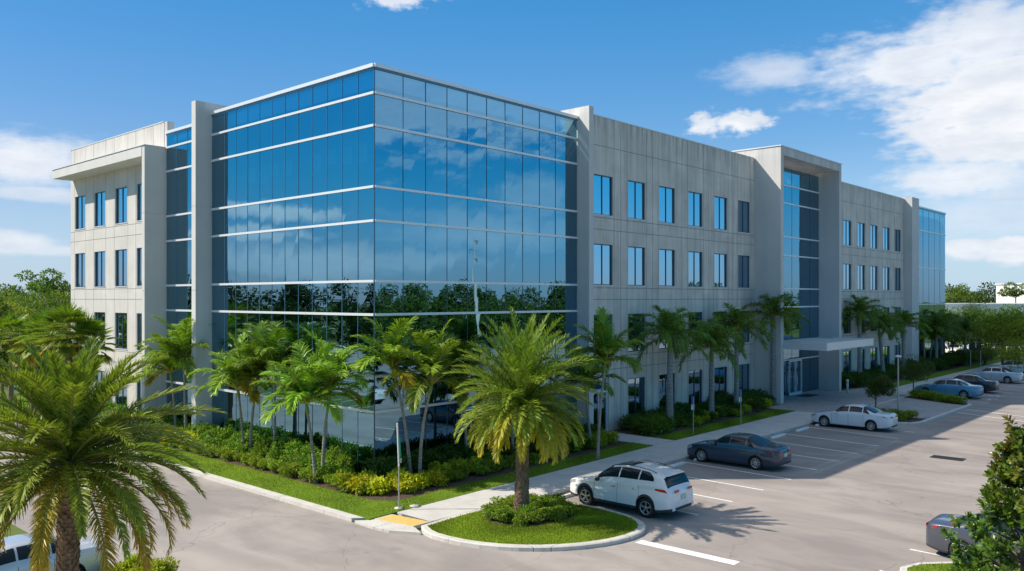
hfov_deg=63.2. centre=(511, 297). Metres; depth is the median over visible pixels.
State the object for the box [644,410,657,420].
shrub
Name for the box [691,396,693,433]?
parking sign
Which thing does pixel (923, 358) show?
shrub
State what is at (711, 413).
shrub
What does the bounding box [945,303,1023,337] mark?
white building
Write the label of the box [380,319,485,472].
slender palm
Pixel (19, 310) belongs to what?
broadleaf tree
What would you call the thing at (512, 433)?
slender palm
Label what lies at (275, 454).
shrub
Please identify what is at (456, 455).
shrub
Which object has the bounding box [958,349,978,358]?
shrub
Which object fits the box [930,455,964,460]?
storm drain
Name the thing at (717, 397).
shrub
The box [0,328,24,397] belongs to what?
broadleaf tree
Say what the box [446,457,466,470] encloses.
shrub
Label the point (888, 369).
shrub
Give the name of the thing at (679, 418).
shrub
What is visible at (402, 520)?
tactile ramp
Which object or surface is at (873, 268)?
window
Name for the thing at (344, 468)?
shrub
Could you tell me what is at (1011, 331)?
broadleaf tree
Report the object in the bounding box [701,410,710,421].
shrub
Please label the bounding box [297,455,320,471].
shrub
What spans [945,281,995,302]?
woods
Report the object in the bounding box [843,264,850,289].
window
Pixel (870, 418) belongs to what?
parked sedan
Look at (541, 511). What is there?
shrub
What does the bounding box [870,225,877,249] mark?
window
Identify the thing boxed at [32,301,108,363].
fan palm
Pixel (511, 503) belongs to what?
shrub
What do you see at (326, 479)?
shrub
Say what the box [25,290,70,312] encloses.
broadleaf tree
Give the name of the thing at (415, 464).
shrub
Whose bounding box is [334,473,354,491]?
shrub
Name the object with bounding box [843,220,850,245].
window
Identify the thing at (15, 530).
ground
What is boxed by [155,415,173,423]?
shrub
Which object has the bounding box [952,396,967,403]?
shrub
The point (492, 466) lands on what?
shrub
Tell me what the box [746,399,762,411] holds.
shrub
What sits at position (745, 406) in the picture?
shrub
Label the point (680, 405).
shrub
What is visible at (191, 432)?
shrub
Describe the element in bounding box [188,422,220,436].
shrub
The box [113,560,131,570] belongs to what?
shrub
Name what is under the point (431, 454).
shrub
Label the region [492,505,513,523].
shrub
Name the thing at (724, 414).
shrub
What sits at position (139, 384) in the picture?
window
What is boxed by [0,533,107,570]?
parked sedan
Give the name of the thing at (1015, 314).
broadleaf tree
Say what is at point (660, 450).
sidewalk
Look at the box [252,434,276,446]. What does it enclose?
shrub
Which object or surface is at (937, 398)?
shrub
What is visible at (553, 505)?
shrub
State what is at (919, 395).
shrub
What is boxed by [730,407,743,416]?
shrub
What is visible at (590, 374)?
slender palm
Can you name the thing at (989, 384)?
parked sedan
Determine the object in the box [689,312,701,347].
window
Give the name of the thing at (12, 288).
broadleaf tree
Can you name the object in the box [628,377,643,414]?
window
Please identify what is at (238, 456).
shrub
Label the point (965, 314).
royal palm
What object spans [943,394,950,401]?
shrub
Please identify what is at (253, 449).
shrub
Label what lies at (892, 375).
shrub
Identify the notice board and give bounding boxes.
[970,338,980,366]
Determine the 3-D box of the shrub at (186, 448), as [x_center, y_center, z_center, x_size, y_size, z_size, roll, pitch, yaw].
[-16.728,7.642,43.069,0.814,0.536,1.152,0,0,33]
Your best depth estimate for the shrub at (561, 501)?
30.48 m
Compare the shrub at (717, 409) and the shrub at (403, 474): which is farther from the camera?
the shrub at (717, 409)
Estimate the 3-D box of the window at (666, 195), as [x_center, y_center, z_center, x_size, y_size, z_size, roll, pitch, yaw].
[10.064,-6.010,54.164,0.206,2.380,2.010,0,0,42]
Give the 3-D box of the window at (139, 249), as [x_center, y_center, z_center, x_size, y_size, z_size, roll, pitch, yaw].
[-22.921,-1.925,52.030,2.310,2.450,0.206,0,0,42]
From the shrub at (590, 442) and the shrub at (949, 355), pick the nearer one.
the shrub at (590, 442)
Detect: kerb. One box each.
[107,445,364,521]
[414,394,910,528]
[421,501,645,551]
[870,395,971,424]
[900,561,1017,570]
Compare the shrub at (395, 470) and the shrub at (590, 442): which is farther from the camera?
the shrub at (590, 442)
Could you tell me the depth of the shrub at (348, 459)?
36.57 m
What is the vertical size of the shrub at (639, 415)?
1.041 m
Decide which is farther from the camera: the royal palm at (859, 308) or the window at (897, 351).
the window at (897, 351)
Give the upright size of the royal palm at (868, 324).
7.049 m
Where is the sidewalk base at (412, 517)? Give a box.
[402,514,426,520]
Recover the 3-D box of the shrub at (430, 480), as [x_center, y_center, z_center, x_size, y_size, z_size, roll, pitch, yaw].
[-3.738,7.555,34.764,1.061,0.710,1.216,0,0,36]
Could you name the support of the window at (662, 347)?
in the office building at (338, 207)
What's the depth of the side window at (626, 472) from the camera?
30.94 m
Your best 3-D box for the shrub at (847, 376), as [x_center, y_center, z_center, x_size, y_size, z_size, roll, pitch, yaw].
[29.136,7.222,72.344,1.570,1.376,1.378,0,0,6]
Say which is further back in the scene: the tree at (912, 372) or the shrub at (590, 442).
the tree at (912, 372)
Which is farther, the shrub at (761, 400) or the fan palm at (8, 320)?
the fan palm at (8, 320)
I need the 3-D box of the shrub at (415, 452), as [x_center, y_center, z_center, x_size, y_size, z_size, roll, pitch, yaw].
[-4.318,7.308,37.473,1.927,1.205,1.973,0,0,24]
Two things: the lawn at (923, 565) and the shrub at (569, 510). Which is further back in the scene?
the shrub at (569, 510)
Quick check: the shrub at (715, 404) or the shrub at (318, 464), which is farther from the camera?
the shrub at (715, 404)
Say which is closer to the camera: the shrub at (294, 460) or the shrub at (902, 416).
the shrub at (294, 460)
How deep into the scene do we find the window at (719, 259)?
59.52 m
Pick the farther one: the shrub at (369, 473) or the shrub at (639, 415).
the shrub at (639, 415)
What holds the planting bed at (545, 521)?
on the lawn at (487, 535)
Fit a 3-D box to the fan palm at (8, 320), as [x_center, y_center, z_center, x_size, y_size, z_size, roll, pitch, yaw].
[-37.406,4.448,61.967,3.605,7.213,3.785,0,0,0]
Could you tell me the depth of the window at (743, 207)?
62.29 m
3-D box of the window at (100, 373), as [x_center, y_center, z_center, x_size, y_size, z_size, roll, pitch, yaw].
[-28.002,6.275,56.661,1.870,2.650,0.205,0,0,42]
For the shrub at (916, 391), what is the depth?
65.30 m
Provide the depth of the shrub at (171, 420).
47.31 m
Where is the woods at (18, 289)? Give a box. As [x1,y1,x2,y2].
[1,285,70,299]
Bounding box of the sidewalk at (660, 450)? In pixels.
[375,359,1016,526]
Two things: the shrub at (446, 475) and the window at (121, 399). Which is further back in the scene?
the window at (121, 399)
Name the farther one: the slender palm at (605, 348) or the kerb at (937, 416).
the kerb at (937, 416)
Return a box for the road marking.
[635,381,1023,570]
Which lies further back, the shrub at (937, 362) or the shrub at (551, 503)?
the shrub at (937, 362)
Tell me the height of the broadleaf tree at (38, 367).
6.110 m
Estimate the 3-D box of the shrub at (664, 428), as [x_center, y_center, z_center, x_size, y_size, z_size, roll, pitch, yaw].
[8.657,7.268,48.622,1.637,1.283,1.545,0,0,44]
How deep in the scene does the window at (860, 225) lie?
80.17 m
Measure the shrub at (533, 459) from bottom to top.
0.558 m
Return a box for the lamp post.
[895,355,901,409]
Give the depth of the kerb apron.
28.76 m
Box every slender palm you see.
[135,333,191,425]
[142,315,210,427]
[186,329,285,445]
[213,320,293,451]
[228,320,304,449]
[249,342,363,482]
[276,328,377,468]
[345,315,442,475]
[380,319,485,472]
[426,332,501,449]
[471,341,546,451]
[544,342,626,436]
[569,305,645,458]
[919,311,943,356]
[921,316,953,358]
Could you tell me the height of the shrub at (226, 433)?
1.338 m
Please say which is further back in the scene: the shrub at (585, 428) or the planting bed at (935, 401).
the planting bed at (935, 401)
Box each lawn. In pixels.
[1,405,652,519]
[7,396,29,408]
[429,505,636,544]
[655,410,793,440]
[892,359,1006,386]
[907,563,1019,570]
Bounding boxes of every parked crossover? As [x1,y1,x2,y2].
[570,459,692,517]
[990,360,1023,372]
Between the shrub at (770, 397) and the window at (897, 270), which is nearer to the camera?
the shrub at (770, 397)
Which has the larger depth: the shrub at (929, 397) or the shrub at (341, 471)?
the shrub at (929, 397)
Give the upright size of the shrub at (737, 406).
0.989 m
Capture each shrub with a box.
[103,401,125,409]
[110,406,138,416]
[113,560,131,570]
[123,553,142,568]
[128,565,153,570]
[149,565,162,570]
[151,555,180,570]
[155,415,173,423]
[158,416,180,425]
[165,438,179,446]
[171,418,191,428]
[178,444,190,450]
[184,428,198,435]
[184,433,199,441]
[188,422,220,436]
[193,442,218,454]
[197,435,220,442]
[198,425,223,439]
[202,437,222,449]
[202,446,220,456]
[211,424,235,444]
[214,445,233,457]
[218,435,235,448]
[220,449,237,460]
[224,429,260,444]
[225,430,240,442]
[225,440,238,451]
[232,439,253,460]
[232,451,246,461]
[237,430,264,449]
[240,453,259,465]
[246,444,263,454]
[247,454,267,467]
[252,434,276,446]
[252,436,281,453]
[252,446,271,457]
[257,457,272,469]
[266,449,284,459]
[267,459,282,471]
[269,436,303,457]
[277,462,289,475]
[278,453,293,464]
[280,438,308,457]
[281,461,301,477]
[286,455,306,465]
[290,442,320,460]
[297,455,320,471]
[298,466,311,480]
[301,448,327,462]
[305,468,331,482]
[308,461,327,469]
[318,461,338,478]
[319,445,342,467]
[323,473,336,485]
[329,475,338,488]
[331,470,354,484]
[332,448,357,469]
[333,463,356,475]
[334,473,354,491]
[338,481,354,492]
[345,472,368,493]
[354,480,371,494]
[357,468,377,477]
[359,452,409,476]
[365,475,392,494]
[367,474,390,490]
[385,465,409,480]
[386,469,413,490]
[390,451,428,471]
[392,477,416,492]
[396,447,439,473]
[408,472,429,490]
[412,471,435,486]
[420,466,446,475]
[422,449,448,467]
[423,443,457,462]
[428,461,451,471]
[429,469,448,486]
[435,469,452,482]
[441,447,463,460]
[444,442,471,464]
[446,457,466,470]
[447,469,464,479]
[449,436,485,457]
[458,446,489,459]
[458,464,471,477]
[461,456,482,474]
[471,464,490,474]
[476,446,503,460]
[479,458,501,472]
[481,502,496,514]
[482,505,498,520]
[484,452,502,465]
[488,443,515,455]
[490,458,507,470]
[490,496,509,504]
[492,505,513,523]
[503,455,515,468]
[507,497,513,507]
[509,437,533,450]
[511,509,526,520]
[511,510,529,526]
[516,503,537,515]
[527,510,545,522]
[529,434,545,453]
[529,452,540,464]
[529,494,542,506]
[529,498,550,509]
[533,440,556,459]
[534,507,551,519]
[542,493,552,503]
[542,500,558,509]
[543,506,566,521]
[546,502,565,512]
[548,492,566,500]
[558,499,571,505]
[560,502,574,517]
[563,420,582,432]
[564,436,578,453]
[567,436,584,451]
[570,423,596,435]
[576,435,593,448]
[585,435,602,448]
[586,420,604,430]
[591,431,608,437]
[592,432,607,446]
[601,430,619,443]
[618,412,636,429]
[623,413,643,428]
[629,417,649,433]
[634,416,660,435]
[637,407,660,415]
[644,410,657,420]
[650,405,665,412]
[651,411,673,434]
[659,409,667,418]
[661,404,680,413]
[664,415,677,430]
[673,401,686,412]
[673,402,692,413]
[674,413,686,426]
[677,414,691,426]
[680,412,697,426]
[689,408,705,422]
[689,414,701,425]
[694,402,708,410]
[695,400,718,410]
[695,414,707,423]
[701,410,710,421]
[706,411,717,420]
[707,394,726,406]
[714,406,724,418]
[717,405,729,416]
[719,391,733,406]
[720,403,732,415]
[728,394,749,403]
[730,391,751,404]
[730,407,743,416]
[731,401,744,410]
[741,404,748,413]
[746,391,765,396]
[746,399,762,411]
[747,388,770,396]
[754,395,766,408]
[763,395,775,403]
[763,399,771,408]
[841,374,856,387]
[849,372,863,386]
[856,371,869,385]
[864,371,877,381]
[869,368,885,379]
[873,364,891,369]
[885,367,896,375]
[885,370,896,378]
[896,411,908,420]
[905,409,918,418]
[912,390,919,397]
[916,392,927,398]
[919,356,927,362]
[922,392,935,399]
[923,390,937,397]
[927,357,944,369]
[932,394,945,400]
[935,357,948,369]
[939,355,951,368]
[941,353,957,366]
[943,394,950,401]
[944,394,957,401]
[949,396,963,403]
[952,353,968,365]
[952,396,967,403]
[957,351,969,364]
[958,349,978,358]
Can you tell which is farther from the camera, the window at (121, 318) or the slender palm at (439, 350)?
the window at (121, 318)
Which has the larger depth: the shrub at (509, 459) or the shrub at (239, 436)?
the shrub at (239, 436)
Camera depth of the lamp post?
55.30 m
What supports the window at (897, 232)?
in the office building at (338, 207)
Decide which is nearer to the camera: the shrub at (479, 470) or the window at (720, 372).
the shrub at (479, 470)
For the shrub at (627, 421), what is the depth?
49.31 m
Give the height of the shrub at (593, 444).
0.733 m
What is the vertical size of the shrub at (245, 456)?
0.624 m
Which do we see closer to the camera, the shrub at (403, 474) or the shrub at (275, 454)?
the shrub at (403, 474)
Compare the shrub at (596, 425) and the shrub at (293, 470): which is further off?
the shrub at (596, 425)
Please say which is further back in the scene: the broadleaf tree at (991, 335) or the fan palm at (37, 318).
the broadleaf tree at (991, 335)
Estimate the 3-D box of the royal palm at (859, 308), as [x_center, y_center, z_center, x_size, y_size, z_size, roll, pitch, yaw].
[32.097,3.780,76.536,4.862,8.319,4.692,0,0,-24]
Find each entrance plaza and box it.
[768,387,963,418]
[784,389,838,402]
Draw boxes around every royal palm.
[630,304,716,428]
[677,316,746,420]
[695,302,775,404]
[742,291,810,403]
[841,294,893,383]
[855,308,904,378]
[875,306,932,377]
[919,311,965,369]
[927,309,962,355]
[943,317,985,364]
[954,312,987,350]
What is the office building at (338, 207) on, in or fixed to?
on the ground at (15, 530)
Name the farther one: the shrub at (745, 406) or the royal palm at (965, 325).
the royal palm at (965, 325)
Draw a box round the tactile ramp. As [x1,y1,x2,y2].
[378,515,428,525]
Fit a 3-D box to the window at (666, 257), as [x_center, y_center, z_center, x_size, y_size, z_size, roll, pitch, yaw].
[10.062,-1.925,54.172,0.206,2.450,2.010,0,0,42]
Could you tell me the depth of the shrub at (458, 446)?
38.83 m
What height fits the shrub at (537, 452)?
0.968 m
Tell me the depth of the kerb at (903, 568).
24.59 m
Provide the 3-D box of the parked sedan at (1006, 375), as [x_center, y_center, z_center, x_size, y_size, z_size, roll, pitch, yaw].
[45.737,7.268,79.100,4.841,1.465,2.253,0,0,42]
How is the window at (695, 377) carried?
in the office building at (338, 207)
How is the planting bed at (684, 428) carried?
on the ground at (15, 530)
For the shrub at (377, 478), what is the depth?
33.94 m
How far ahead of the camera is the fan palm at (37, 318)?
49.50 m
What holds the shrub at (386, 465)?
on the planting bed at (392, 494)
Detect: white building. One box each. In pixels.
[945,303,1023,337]
[995,283,1023,302]
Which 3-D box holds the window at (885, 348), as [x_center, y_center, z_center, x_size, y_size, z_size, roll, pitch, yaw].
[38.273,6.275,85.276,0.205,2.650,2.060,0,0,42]
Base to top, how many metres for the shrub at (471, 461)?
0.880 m
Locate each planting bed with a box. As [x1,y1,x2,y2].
[38,411,628,500]
[485,506,573,526]
[608,404,778,437]
[841,358,999,390]
[898,417,925,421]
[904,395,967,404]
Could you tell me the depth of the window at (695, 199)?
57.08 m
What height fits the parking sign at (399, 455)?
3.201 m
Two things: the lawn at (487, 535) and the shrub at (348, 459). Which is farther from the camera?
the shrub at (348, 459)
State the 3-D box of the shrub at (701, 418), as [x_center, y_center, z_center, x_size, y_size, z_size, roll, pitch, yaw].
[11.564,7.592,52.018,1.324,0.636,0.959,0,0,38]
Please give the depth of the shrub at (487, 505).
30.07 m
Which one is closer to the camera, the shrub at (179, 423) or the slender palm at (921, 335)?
the shrub at (179, 423)
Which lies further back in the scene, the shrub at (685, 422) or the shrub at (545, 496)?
the shrub at (685, 422)
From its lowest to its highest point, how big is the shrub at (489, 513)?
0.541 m
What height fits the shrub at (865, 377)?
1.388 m
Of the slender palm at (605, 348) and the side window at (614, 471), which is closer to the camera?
the side window at (614, 471)
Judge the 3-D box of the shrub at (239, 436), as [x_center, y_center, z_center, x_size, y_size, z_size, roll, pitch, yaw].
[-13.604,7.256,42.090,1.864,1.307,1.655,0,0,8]
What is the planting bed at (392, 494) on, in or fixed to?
on the ground at (15, 530)
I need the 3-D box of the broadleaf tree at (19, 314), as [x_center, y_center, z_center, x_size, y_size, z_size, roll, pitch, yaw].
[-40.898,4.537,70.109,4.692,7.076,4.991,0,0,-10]
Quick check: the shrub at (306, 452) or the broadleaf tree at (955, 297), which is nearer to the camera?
the shrub at (306, 452)
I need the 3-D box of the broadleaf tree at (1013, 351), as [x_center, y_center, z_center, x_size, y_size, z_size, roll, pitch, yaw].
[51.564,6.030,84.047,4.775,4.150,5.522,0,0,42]
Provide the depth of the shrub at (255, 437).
41.52 m
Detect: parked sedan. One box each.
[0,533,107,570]
[687,433,790,469]
[811,403,897,431]
[914,378,983,398]
[926,512,1021,566]
[934,374,998,391]
[965,366,1023,383]
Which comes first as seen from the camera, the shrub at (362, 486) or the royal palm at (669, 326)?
the shrub at (362, 486)
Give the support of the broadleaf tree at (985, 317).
on the lawn
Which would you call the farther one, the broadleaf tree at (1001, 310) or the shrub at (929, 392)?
the broadleaf tree at (1001, 310)
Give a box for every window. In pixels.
[74,253,84,287]
[75,195,84,229]
[94,191,104,227]
[94,251,104,287]
[95,312,104,345]
[95,370,104,387]
[114,187,126,224]
[114,249,126,286]
[114,313,126,349]
[116,374,126,405]
[136,184,141,221]
[136,248,141,286]
[136,313,141,351]
[138,377,141,408]
[594,174,613,216]
[594,244,613,285]
[594,314,611,353]
[598,467,620,477]
[620,467,640,479]
[628,180,645,220]
[628,246,645,286]
[628,313,645,352]
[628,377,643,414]
[639,470,653,481]
[659,186,675,224]
[659,249,675,286]
[659,313,673,349]
[659,373,673,407]
[664,472,688,487]
[688,192,702,227]
[689,251,702,287]
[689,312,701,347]
[689,370,701,405]
[714,196,727,230]
[714,253,727,287]
[714,366,725,396]
[738,200,750,233]
[738,255,748,287]
[739,364,748,391]
[740,311,749,342]
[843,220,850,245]
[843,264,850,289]
[843,308,851,333]
[843,351,850,372]
[858,223,864,247]
[858,265,865,290]
[862,349,863,369]
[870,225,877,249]
[870,266,877,290]
[871,347,876,367]
[883,227,888,250]
[883,267,889,290]
[883,346,888,363]
[895,229,899,251]
[895,268,899,290]
[895,344,899,363]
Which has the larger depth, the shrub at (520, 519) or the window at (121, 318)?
the window at (121, 318)
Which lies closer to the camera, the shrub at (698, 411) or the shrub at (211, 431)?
the shrub at (211, 431)
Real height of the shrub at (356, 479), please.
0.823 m
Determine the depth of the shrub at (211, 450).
41.14 m
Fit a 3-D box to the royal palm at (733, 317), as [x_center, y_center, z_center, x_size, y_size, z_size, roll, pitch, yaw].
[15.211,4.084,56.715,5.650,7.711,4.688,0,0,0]
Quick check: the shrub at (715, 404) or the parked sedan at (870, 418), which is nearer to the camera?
the parked sedan at (870, 418)
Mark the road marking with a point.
(693, 553)
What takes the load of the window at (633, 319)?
in the office building at (338, 207)
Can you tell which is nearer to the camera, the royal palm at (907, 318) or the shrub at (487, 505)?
the shrub at (487, 505)
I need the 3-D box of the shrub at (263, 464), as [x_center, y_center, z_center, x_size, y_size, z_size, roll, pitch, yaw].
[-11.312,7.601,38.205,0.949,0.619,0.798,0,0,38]
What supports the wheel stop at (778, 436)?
on the parking lot
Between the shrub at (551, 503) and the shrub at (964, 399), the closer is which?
the shrub at (551, 503)
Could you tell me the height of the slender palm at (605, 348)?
7.588 m
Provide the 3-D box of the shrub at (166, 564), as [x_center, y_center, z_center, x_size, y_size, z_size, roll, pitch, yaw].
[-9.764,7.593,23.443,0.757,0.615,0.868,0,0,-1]
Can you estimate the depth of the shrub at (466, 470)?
36.52 m
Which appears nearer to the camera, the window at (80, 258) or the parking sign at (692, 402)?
the parking sign at (692, 402)
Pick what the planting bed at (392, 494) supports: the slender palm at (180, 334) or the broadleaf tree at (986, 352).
the slender palm at (180, 334)
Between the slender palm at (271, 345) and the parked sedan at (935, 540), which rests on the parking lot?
the parked sedan at (935, 540)
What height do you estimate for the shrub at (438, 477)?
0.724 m
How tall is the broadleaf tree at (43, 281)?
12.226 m
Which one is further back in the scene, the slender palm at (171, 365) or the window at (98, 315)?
the window at (98, 315)
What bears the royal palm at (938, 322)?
on the planting bed at (902, 379)
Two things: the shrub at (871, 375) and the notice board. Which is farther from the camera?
the notice board
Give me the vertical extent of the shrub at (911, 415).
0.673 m
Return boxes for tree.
[0,284,17,297]
[0,284,31,303]
[0,287,38,309]
[0,292,11,334]
[0,292,26,306]
[0,300,43,383]
[0,310,39,370]
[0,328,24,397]
[2,326,62,375]
[10,292,45,312]
[14,268,70,294]
[24,285,70,308]
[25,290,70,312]
[31,293,66,324]
[35,288,70,307]
[863,374,896,406]
[891,354,935,389]
[939,414,1023,570]
[945,285,975,302]
[945,310,968,350]
[950,306,986,345]
[962,300,987,314]
[963,306,1023,364]
[965,338,1000,364]
[975,306,995,342]
[982,303,1022,346]
[985,311,1023,347]
[994,337,1023,369]
[997,281,1023,302]
[999,305,1023,354]
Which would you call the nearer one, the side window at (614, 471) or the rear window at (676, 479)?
the rear window at (676, 479)
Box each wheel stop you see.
[562,493,573,498]
[666,461,685,467]
[771,433,785,438]
[795,427,808,431]
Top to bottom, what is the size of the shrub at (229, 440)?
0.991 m
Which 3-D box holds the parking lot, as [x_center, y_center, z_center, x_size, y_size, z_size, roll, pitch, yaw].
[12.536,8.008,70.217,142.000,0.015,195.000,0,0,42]
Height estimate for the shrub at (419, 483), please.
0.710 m
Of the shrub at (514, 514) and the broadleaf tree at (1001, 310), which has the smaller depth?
the shrub at (514, 514)
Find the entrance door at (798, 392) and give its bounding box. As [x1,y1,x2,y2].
[788,359,801,395]
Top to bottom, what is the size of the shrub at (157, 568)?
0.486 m
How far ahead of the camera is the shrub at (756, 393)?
61.16 m
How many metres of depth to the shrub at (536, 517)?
28.92 m
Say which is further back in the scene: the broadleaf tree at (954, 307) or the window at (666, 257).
the broadleaf tree at (954, 307)
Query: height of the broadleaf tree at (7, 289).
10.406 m
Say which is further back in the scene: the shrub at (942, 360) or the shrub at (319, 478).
the shrub at (942, 360)
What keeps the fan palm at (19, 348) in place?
on the lawn at (444, 493)
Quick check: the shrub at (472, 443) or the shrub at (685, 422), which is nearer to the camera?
the shrub at (472, 443)
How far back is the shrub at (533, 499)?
31.13 m
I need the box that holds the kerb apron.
[355,519,420,534]
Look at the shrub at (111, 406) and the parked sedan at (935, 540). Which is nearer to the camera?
the parked sedan at (935, 540)
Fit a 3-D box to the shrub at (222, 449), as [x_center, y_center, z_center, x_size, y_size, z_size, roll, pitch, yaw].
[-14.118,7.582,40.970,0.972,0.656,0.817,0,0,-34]
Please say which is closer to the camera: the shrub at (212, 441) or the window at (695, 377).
the shrub at (212, 441)
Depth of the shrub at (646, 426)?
47.69 m
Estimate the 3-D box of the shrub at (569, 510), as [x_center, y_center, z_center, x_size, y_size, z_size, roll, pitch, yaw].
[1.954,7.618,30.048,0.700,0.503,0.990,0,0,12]
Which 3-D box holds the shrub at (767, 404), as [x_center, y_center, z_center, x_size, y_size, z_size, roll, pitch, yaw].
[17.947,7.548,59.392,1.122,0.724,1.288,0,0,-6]
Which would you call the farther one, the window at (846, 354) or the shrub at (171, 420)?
the window at (846, 354)
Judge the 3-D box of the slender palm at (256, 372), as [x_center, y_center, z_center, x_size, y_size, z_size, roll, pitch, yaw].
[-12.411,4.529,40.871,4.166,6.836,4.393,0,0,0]
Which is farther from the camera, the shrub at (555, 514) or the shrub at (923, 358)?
the shrub at (923, 358)
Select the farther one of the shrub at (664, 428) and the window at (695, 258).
the window at (695, 258)
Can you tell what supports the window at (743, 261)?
in the office building at (338, 207)
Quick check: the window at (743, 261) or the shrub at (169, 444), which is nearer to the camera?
the shrub at (169, 444)
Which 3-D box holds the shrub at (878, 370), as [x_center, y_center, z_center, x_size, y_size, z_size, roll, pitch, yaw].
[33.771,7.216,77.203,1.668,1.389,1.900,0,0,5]
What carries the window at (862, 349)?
in the office building at (338, 207)
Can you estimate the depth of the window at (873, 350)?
82.82 m
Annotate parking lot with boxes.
[0,380,1023,570]
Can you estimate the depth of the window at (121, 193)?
54.58 m
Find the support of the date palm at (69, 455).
on the parking lot
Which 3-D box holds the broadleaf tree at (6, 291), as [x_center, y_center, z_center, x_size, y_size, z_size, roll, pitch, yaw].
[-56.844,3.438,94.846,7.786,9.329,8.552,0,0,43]
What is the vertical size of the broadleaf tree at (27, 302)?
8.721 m
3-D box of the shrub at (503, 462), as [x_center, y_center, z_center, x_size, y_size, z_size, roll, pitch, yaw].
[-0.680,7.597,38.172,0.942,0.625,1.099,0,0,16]
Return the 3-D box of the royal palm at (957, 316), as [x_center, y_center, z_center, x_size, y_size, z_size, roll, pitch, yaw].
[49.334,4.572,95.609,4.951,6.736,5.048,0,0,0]
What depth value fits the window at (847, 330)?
77.69 m
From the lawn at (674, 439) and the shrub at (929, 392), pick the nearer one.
the lawn at (674, 439)
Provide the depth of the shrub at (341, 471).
34.86 m
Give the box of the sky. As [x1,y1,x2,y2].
[0,0,1023,301]
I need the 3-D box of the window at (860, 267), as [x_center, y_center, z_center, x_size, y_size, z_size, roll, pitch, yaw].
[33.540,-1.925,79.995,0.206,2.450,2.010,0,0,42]
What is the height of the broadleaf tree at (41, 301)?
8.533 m
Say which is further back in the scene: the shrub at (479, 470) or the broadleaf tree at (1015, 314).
the broadleaf tree at (1015, 314)
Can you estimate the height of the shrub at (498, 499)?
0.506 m
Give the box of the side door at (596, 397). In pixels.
[594,377,606,430]
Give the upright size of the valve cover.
0.035 m
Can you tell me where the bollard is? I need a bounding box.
[846,379,848,392]
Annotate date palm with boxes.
[0,334,227,570]
[441,305,605,510]
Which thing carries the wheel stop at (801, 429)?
on the parking lot
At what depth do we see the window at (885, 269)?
85.29 m
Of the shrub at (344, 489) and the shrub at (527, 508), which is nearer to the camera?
the shrub at (527, 508)
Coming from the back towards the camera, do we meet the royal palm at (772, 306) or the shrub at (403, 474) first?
the royal palm at (772, 306)
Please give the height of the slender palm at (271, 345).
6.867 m
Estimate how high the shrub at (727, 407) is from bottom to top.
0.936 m
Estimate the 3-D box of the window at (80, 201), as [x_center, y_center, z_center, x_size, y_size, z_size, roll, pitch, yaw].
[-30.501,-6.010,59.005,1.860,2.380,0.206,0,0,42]
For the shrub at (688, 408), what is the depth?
54.03 m
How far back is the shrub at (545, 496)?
31.25 m
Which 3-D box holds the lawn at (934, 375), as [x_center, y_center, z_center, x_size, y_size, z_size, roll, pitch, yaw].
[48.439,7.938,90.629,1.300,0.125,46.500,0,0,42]
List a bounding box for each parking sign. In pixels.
[394,423,402,509]
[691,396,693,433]
[739,389,741,424]
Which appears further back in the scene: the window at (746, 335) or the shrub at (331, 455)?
the window at (746, 335)
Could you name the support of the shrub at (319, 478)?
on the planting bed at (392, 494)
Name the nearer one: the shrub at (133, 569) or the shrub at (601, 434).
the shrub at (133, 569)
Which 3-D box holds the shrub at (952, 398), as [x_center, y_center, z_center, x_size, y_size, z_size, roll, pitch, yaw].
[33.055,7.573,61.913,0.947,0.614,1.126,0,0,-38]
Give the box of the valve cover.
[410,504,419,507]
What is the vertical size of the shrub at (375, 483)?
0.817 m
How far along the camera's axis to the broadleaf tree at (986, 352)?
97.72 m
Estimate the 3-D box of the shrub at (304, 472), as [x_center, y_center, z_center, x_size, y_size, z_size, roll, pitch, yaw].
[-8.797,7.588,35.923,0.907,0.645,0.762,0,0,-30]
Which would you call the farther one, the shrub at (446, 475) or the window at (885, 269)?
the window at (885, 269)
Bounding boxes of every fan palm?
[0,310,27,401]
[0,316,55,414]
[13,307,73,379]
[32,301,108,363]
[53,313,121,397]
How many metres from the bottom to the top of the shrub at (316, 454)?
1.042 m
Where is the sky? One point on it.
(923, 100)
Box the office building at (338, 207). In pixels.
[52,63,945,475]
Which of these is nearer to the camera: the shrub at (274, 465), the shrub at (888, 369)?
the shrub at (274, 465)
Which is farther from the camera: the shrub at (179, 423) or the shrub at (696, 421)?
the shrub at (696, 421)
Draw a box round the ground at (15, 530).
[0,302,1016,536]
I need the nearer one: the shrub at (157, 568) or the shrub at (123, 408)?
the shrub at (157, 568)
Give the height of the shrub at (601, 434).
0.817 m
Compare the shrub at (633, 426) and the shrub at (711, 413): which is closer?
the shrub at (633, 426)

